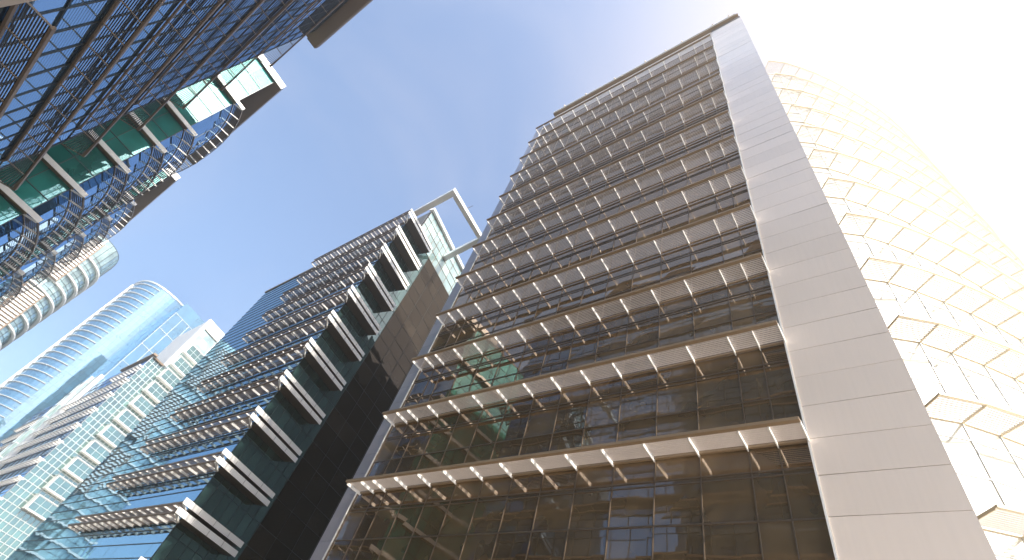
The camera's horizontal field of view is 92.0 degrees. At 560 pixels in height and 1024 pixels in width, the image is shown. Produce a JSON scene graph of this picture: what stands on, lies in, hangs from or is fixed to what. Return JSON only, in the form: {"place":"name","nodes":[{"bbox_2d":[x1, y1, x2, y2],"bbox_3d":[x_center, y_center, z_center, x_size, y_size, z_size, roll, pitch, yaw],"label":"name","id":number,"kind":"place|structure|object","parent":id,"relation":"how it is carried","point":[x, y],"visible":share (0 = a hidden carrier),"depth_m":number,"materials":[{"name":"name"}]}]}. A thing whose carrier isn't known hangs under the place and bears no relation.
{"place":"outdoors","nodes":[
{"label":"outdoors","id":0,"kind":"place"},
{"bbox_2d":[0,236,118,350],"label":"round tower","id":1,"kind":"structure","parent":0,"point":[21,314],"depth_m":151.14,"materials":[{"name":"white glass"}]},
{"bbox_2d":[0,168,180,308],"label":"office building","id":2,"kind":"structure","parent":0,"point":[121,219],"depth_m":66.41,"materials":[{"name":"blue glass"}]},
{"bbox_2d":[0,280,182,443],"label":"round tower","id":3,"kind":"structure","parent":0,"point":[62,368],"depth_m":259.17,"materials":[{"name":"blue glass"}]},
{"bbox_2d":[0,319,224,559],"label":"office building","id":4,"kind":"structure","parent":0,"point":[53,457],"depth_m":109.96,"materials":[{"name":"glass"}]},
{"bbox_2d":[22,494,57,521],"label":"bay window","id":5,"kind":"structure","parent":4,"relation":"in","point":[39,506],"depth_m":96.24,"materials":[{"name":"grey glass"}]},
{"bbox_2d":[42,474,76,501],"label":"bay window","id":6,"kind":"structure","parent":4,"relation":"in","point":[58,486],"depth_m":99.32,"materials":[{"name":"grey glass"}]},
{"bbox_2d":[61,457,93,482],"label":"bay window","id":7,"kind":"structure","parent":4,"relation":"in","point":[78,469],"depth_m":102.35,"materials":[{"name":"grey glass"}]},
{"bbox_2d":[79,440,110,464],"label":"bay window","id":8,"kind":"structure","parent":4,"relation":"in","point":[94,451],"depth_m":105.44,"materials":[{"name":"grey glass"}]},
{"bbox_2d":[97,424,125,448],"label":"bay window","id":9,"kind":"structure","parent":4,"relation":"in","point":[109,434],"depth_m":108.50,"materials":[{"name":"grey glass"}]},
{"bbox_2d":[112,408,140,433],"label":"bay window","id":10,"kind":"structure","parent":4,"relation":"in","point":[126,419],"depth_m":111.56,"materials":[{"name":"grey glass"}]},
{"bbox_2d":[127,394,154,417],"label":"bay window","id":11,"kind":"structure","parent":4,"relation":"in","point":[139,404],"depth_m":114.62,"materials":[{"name":"grey glass"}]},
{"bbox_2d":[142,381,167,403],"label":"bay window","id":12,"kind":"structure","parent":4,"relation":"in","point":[154,390],"depth_m":117.69,"materials":[{"name":"grey glass"}]},
{"bbox_2d":[156,368,180,390],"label":"bay window","id":13,"kind":"structure","parent":4,"relation":"in","point":[167,377],"depth_m":120.77,"materials":[{"name":"grey glass"}]},
{"bbox_2d":[169,355,192,377],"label":"bay window","id":14,"kind":"structure","parent":4,"relation":"in","point":[179,364],"depth_m":123.80,"materials":[{"name":"grey glass"}]},
{"bbox_2d":[181,344,203,364],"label":"bay window","id":15,"kind":"structure","parent":4,"relation":"in","point":[192,353],"depth_m":126.88,"materials":[{"name":"grey glass"}]},
{"bbox_2d":[0,54,285,281],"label":"office building","id":16,"kind":"structure","parent":0,"point":[61,188],"depth_m":44.35,"materials":[{"name":"blue glass"}]},
{"bbox_2d":[84,303,204,383],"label":"glass tower","id":17,"kind":"structure","parent":0,"point":[159,335],"depth_m":227.41,"materials":[{"name":"blue glass"}]},
{"bbox_2d":[0,0,372,190],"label":"office building","id":18,"kind":"structure","parent":0,"point":[70,69],"depth_m":24.07,"materials":[{"name":"blue glass"}]},
{"bbox_2d":[7,188,481,559],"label":"office building","id":19,"kind":"structure","parent":0,"point":[252,436],"depth_m":49.21,"materials":[{"name":"glass"}]},
{"bbox_2d":[0,0,1023,384],"label":"sky","id":20,"kind":"structure","parent":0,"point":[409,103],"materials":[{"name":"blue"}]},
{"bbox_2d":[310,13,996,559],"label":"office tower","id":21,"kind":"structure","parent":0,"point":[660,331],"depth_m":20.45,"materials":[{"name":"brown glass"}]},
{"bbox_2d":[765,60,1023,559],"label":"curved tower","id":22,"kind":"structure","parent":0,"point":[947,296],"depth_m":24.26,"materials":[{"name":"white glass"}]},
{"bbox_3d":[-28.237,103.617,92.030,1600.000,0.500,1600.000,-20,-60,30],"label":"ground","id":23,"kind":"structure","parent":0,"visible":0},
{"bbox_2d":[0,0,35,7],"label":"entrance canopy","id":24,"kind":"object","parent":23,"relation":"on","point":[4,3],"visible":1,"depth_m":10.61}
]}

